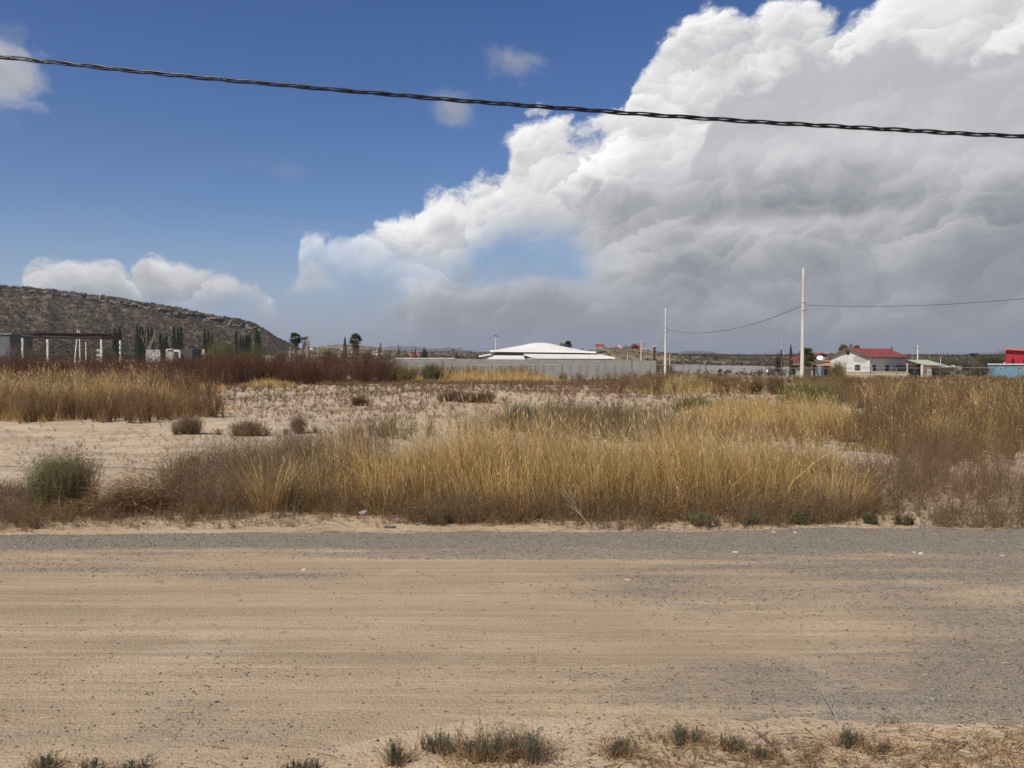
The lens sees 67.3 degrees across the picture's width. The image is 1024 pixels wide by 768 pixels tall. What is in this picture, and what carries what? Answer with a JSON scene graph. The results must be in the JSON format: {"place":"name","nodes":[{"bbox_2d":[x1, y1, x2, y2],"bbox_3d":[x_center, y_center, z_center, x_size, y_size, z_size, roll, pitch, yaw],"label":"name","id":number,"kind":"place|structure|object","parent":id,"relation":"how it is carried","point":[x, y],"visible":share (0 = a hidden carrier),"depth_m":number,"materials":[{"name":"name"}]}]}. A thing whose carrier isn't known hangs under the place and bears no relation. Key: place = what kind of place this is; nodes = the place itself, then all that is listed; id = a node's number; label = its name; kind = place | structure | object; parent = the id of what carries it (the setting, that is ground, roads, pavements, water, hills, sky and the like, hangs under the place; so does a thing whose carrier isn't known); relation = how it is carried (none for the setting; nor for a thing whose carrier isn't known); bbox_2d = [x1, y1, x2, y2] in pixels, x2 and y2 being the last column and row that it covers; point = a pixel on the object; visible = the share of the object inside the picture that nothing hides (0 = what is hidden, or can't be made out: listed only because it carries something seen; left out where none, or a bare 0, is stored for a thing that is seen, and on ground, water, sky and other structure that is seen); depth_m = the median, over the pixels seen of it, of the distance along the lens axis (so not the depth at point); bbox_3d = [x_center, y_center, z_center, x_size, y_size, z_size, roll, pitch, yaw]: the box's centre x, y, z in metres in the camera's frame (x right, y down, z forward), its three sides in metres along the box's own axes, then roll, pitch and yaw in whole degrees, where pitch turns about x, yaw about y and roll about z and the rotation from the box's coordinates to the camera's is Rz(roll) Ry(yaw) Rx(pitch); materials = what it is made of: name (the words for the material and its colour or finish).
{"place":"outdoors","nodes":[
{"label":"outdoors","id":0,"kind":"place"},
{"bbox_2d":[0,286,290,359],"bbox_3d":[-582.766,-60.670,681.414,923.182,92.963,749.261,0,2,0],"label":"mesa","id":1,"kind":"structure","parent":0,"point":[180,313],"depth_m":638.95,"materials":[{"name":"stone"}]},
{"bbox_2d":[381,346,473,351],"bbox_3d":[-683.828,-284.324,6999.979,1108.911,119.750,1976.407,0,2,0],"label":"mountains","id":2,"kind":"structure","parent":0,"point":[403,348],"depth_m":6804.44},
{"bbox_2d":[0,517,1023,767],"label":"road","id":3,"kind":"structure","parent":0,"point":[401,614],"depth_m":4.44,"materials":[{"name":"gravel"}]},
{"bbox_2d":[0,344,1023,767],"bbox_3d":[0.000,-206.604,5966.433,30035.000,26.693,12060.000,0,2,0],"label":"ground","id":4,"kind":"structure","parent":0,"point":[352,754],"depth_m":7.42,"materials":[{"name":"sand"}]},
{"bbox_2d":[0,333,32,359],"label":"grey building","id":5,"kind":"structure","parent":4,"relation":"on","point":[7,340],"depth_m":170.68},
{"bbox_2d":[10,339,26,357],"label":"bare tree","id":6,"kind":"object","parent":4,"relation":"on","point":[20,346],"visible":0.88,"depth_m":87.61,"materials":[{"name":"grey plant"}]},
{"bbox_2d":[27,342,47,360],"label":"bare tree","id":7,"kind":"object","parent":4,"relation":"on","point":[41,348],"visible":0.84,"depth_m":86.77,"materials":[{"name":"grey plant"}]},
{"bbox_2d":[14,742,73,767],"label":"feathery plant","id":8,"kind":"object","parent":4,"relation":"on","point":[47,762],"visible":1,"depth_m":3.00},
{"bbox_2d":[7,441,111,510],"bbox_3d":[-4.758,0.947,8.155,0.924,0.786,0.898,0,2,0],"label":"green bush","id":9,"kind":"object","parent":4,"relation":"on","point":[48,478],"visible":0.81,"depth_m":8.01,"materials":[{"name":"plant"}]},
{"bbox_2d":[21,332,121,363],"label":"pergola","id":10,"kind":"object","parent":4,"relation":"on","point":[63,335],"visible":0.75,"depth_m":92.83,"materials":[{"name":"brown wood"}]},
{"bbox_2d":[50,751,119,767],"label":"feathery plant","id":11,"kind":"object","parent":4,"relation":"on","point":[94,763],"visible":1,"depth_m":3.00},
{"bbox_2d":[63,448,109,510],"bbox_3d":[-4.472,0.974,8.094,0.454,0.744,0.453,2,2,41],"label":"dark weed","id":12,"kind":"object","parent":4,"relation":"on","point":[84,490],"visible":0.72,"depth_m":8.07,"materials":[{"name":"plant"}]},
{"bbox_2d":[103,347,118,360],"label":"bushy tree","id":13,"kind":"object","parent":4,"relation":"on","point":[109,353],"visible":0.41,"depth_m":149.42,"materials":[{"name":"green plant"}]},
{"bbox_2d":[112,329,117,359],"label":"cypress","id":14,"kind":"object","parent":4,"relation":"on","point":[114,344],"visible":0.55,"depth_m":204.58,"materials":[{"name":"green plant"}]},
{"bbox_2d":[33,439,215,523],"bbox_3d":[-3.995,0.961,8.064,2.206,0.748,2.168,1,2,34],"label":"dry bush","id":15,"kind":"object","parent":4,"relation":"on","point":[135,498],"visible":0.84,"depth_m":7.97,"materials":[{"name":"plant"}]},
{"bbox_2d":[134,324,140,367],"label":"cypress","id":16,"kind":"object","parent":4,"relation":"on","point":[137,353],"visible":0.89,"depth_m":204.53,"materials":[{"name":"green plant"}]},
{"bbox_2d":[138,327,143,360],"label":"cypress","id":17,"kind":"object","parent":4,"relation":"on","point":[141,341],"visible":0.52,"depth_m":207.61,"materials":[{"name":"green plant"}]},
{"bbox_2d":[141,326,145,365],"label":"cypress","id":18,"kind":"object","parent":4,"relation":"on","point":[143,350],"visible":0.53,"depth_m":210.60,"materials":[{"name":"green plant"}]},
{"bbox_2d":[107,752,183,767],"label":"feathery plant","id":19,"kind":"object","parent":4,"relation":"on","point":[131,764],"visible":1,"depth_m":2.98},
{"bbox_2d":[136,330,156,362],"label":"bare tree","id":20,"kind":"object","parent":4,"relation":"on","point":[149,344],"visible":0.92,"depth_m":100.10,"materials":[{"name":"grey wood"}]},
{"bbox_2d":[146,350,160,372],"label":"white wall","id":21,"kind":"structure","parent":4,"relation":"on","point":[153,353],"depth_m":109.92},
{"bbox_2d":[158,332,162,358],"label":"cypress","id":22,"kind":"object","parent":4,"relation":"on","point":[160,346],"visible":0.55,"depth_m":204.60,"materials":[{"name":"green plant"}]},
{"bbox_2d":[166,349,180,364],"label":"kiosk","id":23,"kind":"object","parent":4,"relation":"on","point":[173,353],"visible":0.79,"depth_m":101.94,"materials":[{"name":"white paint"}]},
{"bbox_2d":[171,326,176,348],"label":"cypress","id":24,"kind":"object","parent":4,"relation":"on","point":[174,342],"visible":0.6,"depth_m":204.54,"materials":[{"name":"green plant"}]},
{"bbox_2d":[178,326,183,348],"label":"cypress","id":25,"kind":"object","parent":4,"relation":"on","point":[181,339],"visible":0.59,"depth_m":210.57,"materials":[{"name":"green plant"}]},
{"bbox_2d":[170,412,205,434],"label":"grey bush","id":26,"kind":"object","parent":4,"relation":"on","point":[189,426],"visible":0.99,"depth_m":16.13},
{"bbox_2d":[180,349,200,363],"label":"dark wall","id":27,"kind":"structure","parent":4,"relation":"on","point":[190,352],"depth_m":103.94,"materials":[{"name":"concrete"}]},
{"bbox_2d":[202,329,207,356],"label":"cypress","id":28,"kind":"object","parent":4,"relation":"on","point":[204,342],"visible":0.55,"depth_m":204.59,"materials":[{"name":"green plant"}]},
{"bbox_2d":[206,339,242,364],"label":"bushy tree","id":29,"kind":"object","parent":4,"relation":"on","point":[224,348],"visible":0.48,"depth_m":149.58,"materials":[{"name":"green plant"}]},
{"bbox_2d":[239,342,262,364],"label":"bushy tree","id":30,"kind":"object","parent":4,"relation":"on","point":[253,352],"visible":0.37,"depth_m":144.53,"materials":[{"name":"green plant"}]},
{"bbox_2d":[215,417,288,436],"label":"grey bush","id":31,"kind":"object","parent":4,"relation":"on","point":[250,424],"visible":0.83,"depth_m":16.02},
{"bbox_2d":[254,328,258,357],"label":"cypress","id":32,"kind":"object","parent":4,"relation":"on","point":[256,340],"visible":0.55,"depth_m":204.57,"materials":[{"name":"green plant"}]},
{"bbox_2d":[268,348,286,360],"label":"bushy tree","id":33,"kind":"object","parent":4,"relation":"on","point":[281,356],"visible":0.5,"depth_m":179.59,"materials":[{"name":"green plant"}]},
{"bbox_2d":[290,333,302,358],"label":"fan palm","id":34,"kind":"object","parent":4,"relation":"on","point":[296,341],"visible":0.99,"depth_m":199.29,"materials":[{"name":"green plant"}]},
{"bbox_2d":[285,353,316,381],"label":"yellow green bush","id":35,"kind":"object","parent":4,"relation":"on","point":[298,363],"visible":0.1,"depth_m":58.35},
{"bbox_2d":[288,413,316,433],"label":"grey bush","id":36,"kind":"object","parent":4,"relation":"on","point":[297,419],"visible":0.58,"depth_m":16.83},
{"bbox_2d":[276,753,332,767],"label":"feathery plant","id":37,"kind":"object","parent":4,"relation":"on","point":[299,764],"visible":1,"depth_m":3.00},
{"bbox_2d":[349,333,362,362],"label":"fan palm","id":38,"kind":"object","parent":4,"relation":"on","point":[355,343],"visible":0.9,"depth_m":199.26,"materials":[{"name":"green plant"}]},
{"bbox_2d":[349,393,370,405],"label":"round weed","id":39,"kind":"object","parent":4,"relation":"on","point":[362,401],"visible":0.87,"depth_m":26.20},
{"bbox_2d":[365,730,428,767],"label":"feathery plant","id":40,"kind":"object","parent":4,"relation":"on","point":[394,754],"visible":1,"depth_m":3.03,"materials":[{"name":"plant"}]},
{"bbox_2d":[387,361,413,381],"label":"yellow green bush","id":41,"kind":"object","parent":4,"relation":"on","point":[401,374],"visible":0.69,"depth_m":58.09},
{"bbox_2d":[420,361,449,380],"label":"green bush","id":42,"kind":"object","parent":4,"relation":"on","point":[428,373],"visible":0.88,"depth_m":59.18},
{"bbox_2d":[404,724,476,759],"bbox_3d":[-0.313,1.454,3.123,0.362,0.096,0.286,0,2,0],"label":"feathery plant","id":43,"kind":"object","parent":4,"relation":"on","point":[438,741],"visible":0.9,"depth_m":3.13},
{"bbox_2d":[428,507,453,524],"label":"weed","id":44,"kind":"object","parent":4,"relation":"on","point":[449,520],"visible":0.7,"depth_m":7.46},
{"bbox_2d":[436,390,475,402],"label":"tan weed","id":45,"kind":"object","parent":4,"relation":"on","point":[457,394],"visible":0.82,"depth_m":28.39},
{"bbox_2d":[450,347,469,358],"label":"bare tree","id":46,"kind":"object","parent":4,"relation":"on","point":[456,356],"visible":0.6,"depth_m":164.94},
{"bbox_2d":[420,721,510,767],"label":"feathery plant","id":47,"kind":"object","parent":4,"relation":"on","point":[479,751],"visible":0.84,"depth_m":3.06,"materials":[{"name":"plant"}]},
{"bbox_2d":[467,391,507,402],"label":"tan weed","id":48,"kind":"object","parent":4,"relation":"on","point":[479,397],"visible":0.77,"depth_m":28.43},
{"bbox_2d":[0,284,1005,376],"bbox_3d":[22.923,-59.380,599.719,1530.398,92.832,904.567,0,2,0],"label":"hill","id":49,"kind":"structure","parent":4,"relation":"on","point":[706,356],"depth_m":578.49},
{"bbox_2d":[437,710,573,767],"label":"feathery plant","id":50,"kind":"object","parent":4,"relation":"on","point":[498,746],"visible":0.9,"depth_m":3.08,"materials":[{"name":"plant"}]},
{"bbox_2d":[0,347,1023,426],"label":"dry brush","id":51,"kind":"object","parent":4,"relation":"on","point":[231,370],"visible":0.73,"depth_m":35.95,"materials":[{"name":"plant"}]},
{"bbox_2d":[3,377,1020,487],"bbox_3d":[-12.307,0.273,40.332,81.744,0.960,63.392,0,2,0],"label":"ground cover","id":52,"kind":"object","parent":4,"relation":"on","point":[574,384],"visible":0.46,"depth_m":32.58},
{"bbox_2d":[0,511,1023,767],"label":"loose straw","id":53,"kind":"object","parent":4,"relation":"on","point":[946,765],"visible":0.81,"depth_m":3.30,"materials":[{"name":"plant"}]},
{"bbox_2d":[0,395,1023,532],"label":"dry weeds","id":54,"kind":"object","parent":4,"relation":"on","point":[296,501],"visible":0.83,"depth_m":7.95,"materials":[{"name":"plant"}]},
{"bbox_2d":[414,363,629,378],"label":"security fence","id":55,"kind":"object","parent":4,"relation":"on","point":[484,365],"visible":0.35,"depth_m":99.70,"materials":[{"name":"metal"}]},
{"bbox_2d":[505,397,539,431],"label":"shrub","id":56,"kind":"object","parent":4,"relation":"on","point":[518,412],"visible":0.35,"depth_m":16.59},
{"bbox_2d":[396,359,655,377],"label":"block wall","id":57,"kind":"structure","parent":4,"relation":"on","point":[591,369],"depth_m":116.25,"materials":[{"name":"grey concrete"}]},
{"bbox_2d":[482,721,584,767],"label":"feathery plant","id":58,"kind":"object","parent":4,"relation":"on","point":[532,746],"visible":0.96,"depth_m":3.06,"materials":[{"name":"plant"}]},
{"bbox_2d":[479,343,614,359],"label":"hall","id":59,"kind":"structure","parent":4,"relation":"on","point":[546,351],"depth_m":148.74,"materials":[{"name":"white paint"}]},
{"bbox_2d":[554,476,590,527],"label":"dead branch","id":60,"kind":"object","parent":4,"relation":"on","point":[576,509],"visible":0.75,"depth_m":7.63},
{"bbox_2d":[442,360,705,379],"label":"chain link fence","id":61,"kind":"object","parent":4,"relation":"on","point":[605,368],"visible":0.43,"depth_m":78.05,"materials":[{"name":"metal"}]},
{"bbox_2d":[572,733,649,762],"bbox_3d":[0.404,1.460,3.091,0.359,0.085,0.222,0,2,0],"label":"feathery plant","id":62,"kind":"object","parent":4,"relation":"on","point":[617,745],"visible":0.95,"depth_m":3.10,"materials":[{"name":"plant"}]},
{"bbox_2d":[664,308,667,375],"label":"utility pole","id":63,"kind":"object","parent":4,"relation":"on","point":[665,345],"visible":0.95,"depth_m":107.78,"materials":[{"name":"concrete"}]},
{"bbox_2d":[644,718,737,755],"bbox_3d":[0.684,1.450,3.157,0.377,0.101,0.347,-1,2,-30],"label":"feathery plant","id":64,"kind":"object","parent":4,"relation":"on","point":[680,736],"visible":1,"depth_m":3.19,"materials":[{"name":"plant"}]},
{"bbox_2d":[669,394,727,411],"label":"olive bush","id":65,"kind":"object","parent":4,"relation":"on","point":[690,402],"visible":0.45,"depth_m":22.29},
{"bbox_2d":[687,509,720,527],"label":"weed","id":66,"kind":"object","parent":4,"relation":"on","point":[691,518],"visible":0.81,"depth_m":7.31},
{"bbox_2d":[671,365,758,374],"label":"wall","id":67,"kind":"structure","parent":4,"relation":"on","point":[714,368],"depth_m":176.19,"materials":[{"name":"concrete"}]},
{"bbox_2d":[699,727,762,758],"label":"feathery plant","id":68,"kind":"object","parent":4,"relation":"on","point":[725,743],"visible":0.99,"depth_m":3.14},
{"bbox_2d":[740,376,764,394],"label":"brown weed","id":69,"kind":"object","parent":4,"relation":"on","point":[754,385],"visible":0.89,"depth_m":33.94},
{"bbox_2d":[744,512,761,525],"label":"weed","id":70,"kind":"object","parent":4,"relation":"on","point":[749,520],"visible":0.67,"depth_m":7.39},
{"bbox_2d":[737,742,782,763],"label":"feathery plant","id":71,"kind":"object","parent":4,"relation":"on","point":[759,753],"visible":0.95,"depth_m":3.08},
{"bbox_2d":[504,710,1023,767],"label":"dried verge weeds","id":72,"kind":"object","parent":4,"relation":"on","point":[804,753],"visible":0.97,"depth_m":3.09,"materials":[{"name":"plant"}]},
{"bbox_2d":[742,722,789,764],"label":"dark branch","id":73,"kind":"object","parent":4,"relation":"on","point":[781,755],"visible":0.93,"depth_m":3.17,"materials":[{"name":"brown plant"}]},
{"bbox_2d":[773,354,780,376],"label":"conifer","id":74,"kind":"object","parent":4,"relation":"on","point":[777,364],"visible":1,"depth_m":144.71,"materials":[{"name":"green plant"}]},
{"bbox_2d":[766,374,787,393],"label":"dark bush","id":75,"kind":"object","parent":4,"relation":"on","point":[770,384],"visible":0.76,"depth_m":33.79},
{"bbox_2d":[759,366,799,374],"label":"wall","id":76,"kind":"structure","parent":4,"relation":"on","point":[772,367],"depth_m":169.65,"materials":[{"name":"concrete"}]},
{"bbox_2d":[788,345,792,376],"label":"cypress","id":77,"kind":"object","parent":4,"relation":"on","point":[791,356],"visible":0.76,"depth_m":149.84,"materials":[{"name":"green plant"}]},
{"bbox_2d":[789,361,799,376],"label":"bushy tree","id":78,"kind":"object","parent":4,"relation":"on","point":[794,370],"visible":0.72,"depth_m":119.90,"materials":[{"name":"green plant"}]},
{"bbox_2d":[784,508,819,524],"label":"weed","id":79,"kind":"object","parent":4,"relation":"on","point":[802,520],"visible":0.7,"depth_m":7.41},
{"bbox_2d":[800,268,807,378],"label":"utility pole","id":80,"kind":"object","parent":4,"relation":"on","point":[802,345],"visible":0.96,"depth_m":67.49,"materials":[{"name":"concrete"}]},
{"bbox_2d":[809,299,1017,306],"bbox_3d":[35.837,-6.904,61.656,23.006,1.048,0.040,1,2,31],"label":"overhead wire","id":81,"kind":"object","parent":80,"relation":"attached to","point":[909,305],"visible":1,"depth_m":63.42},
{"bbox_2d":[771,373,840,403],"bbox_3d":[10.429,0.166,27.312,2.488,1.107,2.169,-1,2,-27],"label":"olive bush","id":82,"kind":"object","parent":4,"relation":"on","point":[812,389],"visible":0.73,"depth_m":26.98,"materials":[{"name":"plant"}]},
{"bbox_2d":[799,347,815,376],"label":"fan palm","id":83,"kind":"object","parent":4,"relation":"on","point":[808,360],"visible":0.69,"depth_m":87.60,"materials":[{"name":"green plant"}]},
{"bbox_2d":[790,353,830,377],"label":"brick house","id":84,"kind":"structure","parent":4,"relation":"on","point":[822,366],"depth_m":111.94,"materials":[{"name":"red brick"}]},
{"bbox_2d":[815,677,842,731],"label":"white twigs","id":85,"kind":"object","parent":4,"relation":"on","point":[831,708],"visible":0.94,"depth_m":3.35,"materials":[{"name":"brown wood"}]},
{"bbox_2d":[827,357,848,377],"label":"feathery bush","id":86,"kind":"object","parent":4,"relation":"on","point":[839,370],"visible":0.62,"depth_m":56.50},
{"bbox_2d":[815,723,880,754],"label":"feathery plant","id":87,"kind":"object","parent":4,"relation":"on","point":[848,739],"visible":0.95,"depth_m":3.17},
{"bbox_2d":[827,348,909,371],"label":"house","id":88,"kind":"structure","parent":4,"relation":"on","point":[866,359],"depth_m":97.19,"materials":[{"name":"paint"}]},
{"bbox_2d":[860,509,878,524],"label":"weed","id":89,"kind":"object","parent":4,"relation":"on","point":[871,518],"visible":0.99,"depth_m":7.42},
{"bbox_2d":[846,371,906,379],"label":"cream wall","id":90,"kind":"structure","parent":4,"relation":"on","point":[858,373],"depth_m":84.01,"materials":[{"name":"white paint"}]},
{"bbox_2d":[731,367,1023,378],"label":"side fence","id":91,"kind":"object","parent":4,"relation":"on","point":[912,369],"visible":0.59,"depth_m":78.74,"materials":[{"name":"metal"}]},
{"bbox_2d":[854,736,917,759],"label":"feathery plant","id":92,"kind":"object","parent":4,"relation":"on","point":[885,749],"visible":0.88,"depth_m":3.12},
{"bbox_2d":[891,511,916,525],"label":"weed","id":93,"kind":"object","parent":4,"relation":"on","point":[909,520],"visible":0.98,"depth_m":7.39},
{"bbox_2d":[814,371,1022,443],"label":"side grass","id":94,"kind":"structure","parent":4,"relation":"on","point":[897,388],"depth_m":23.97,"materials":[{"name":"plant"}]},
{"bbox_2d":[896,360,954,378],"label":"open shed","id":95,"kind":"structure","parent":4,"relation":"on","point":[928,371],"depth_m":96.17,"materials":[{"name":"white paint"}]},
{"bbox_2d":[938,366,961,378],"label":"shed wall","id":96,"kind":"structure","parent":4,"relation":"on","point":[949,372],"depth_m":93.00,"materials":[{"name":"grey concrete"}]},
{"bbox_2d":[938,366,964,376],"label":"bushy tree","id":97,"kind":"object","parent":4,"relation":"on","point":[947,371],"visible":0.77,"depth_m":80.12,"materials":[{"name":"green plant"}]},
{"bbox_2d":[946,359,974,375],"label":"bushy tree","id":98,"kind":"object","parent":4,"relation":"on","point":[950,363],"visible":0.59,"depth_m":150.15,"materials":[{"name":"green plant"}]},
{"bbox_2d":[967,365,995,376],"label":"bushy tree","id":99,"kind":"object","parent":4,"relation":"on","point":[982,371],"visible":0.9,"depth_m":104.65,"materials":[{"name":"green plant"}]},
{"bbox_2d":[974,350,1005,366],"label":"bushy tree","id":100,"kind":"object","parent":4,"relation":"on","point":[990,359],"visible":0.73,"depth_m":164.46,"materials":[{"name":"green plant"}]},
{"bbox_2d":[987,362,1023,377],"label":"blue building","id":101,"kind":"structure","parent":4,"relation":"on","point":[1001,371],"depth_m":140.00,"materials":[{"name":"paint"}]},
{"bbox_2d":[1005,347,1023,363],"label":"red house","id":102,"kind":"structure","parent":4,"relation":"on","point":[1017,354],"depth_m":151.91,"materials":[{"name":"paint"}]},
{"bbox_2d":[0,358,1023,463],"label":"field grass","id":103,"kind":"structure","parent":0,"point":[804,415],"depth_m":18.07,"materials":[{"name":"plant"}]},
{"bbox_2d":[0,55,1023,138],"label":"overhead cable","id":104,"kind":"object","parent":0,"point":[520,105],"visible":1,"depth_m":7.40,"materials":[{"name":"rubber"}]},
{"bbox_2d":[3,460,1020,531],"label":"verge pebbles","id":105,"kind":"object","parent":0,"point":[463,528],"visible":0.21,"depth_m":8.05,"materials":[{"name":"stone"}]},
{"bbox_2d":[0,0,1023,354],"label":"sky","id":106,"kind":"structure","parent":0,"point":[325,217],"materials":[{"name":"blue"}]},
{"bbox_2d":[203,379,889,518],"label":"tall grass","id":107,"kind":"structure","parent":0,"point":[487,462],"depth_m":8.37,"materials":[{"name":"plant"}]},
{"bbox_2d":[676,350,728,354],"bbox_3d":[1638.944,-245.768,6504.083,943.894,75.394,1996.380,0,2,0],"label":"mountains","id":108,"kind":"structure","parent":0,"point":[697,352],"depth_m":6322.53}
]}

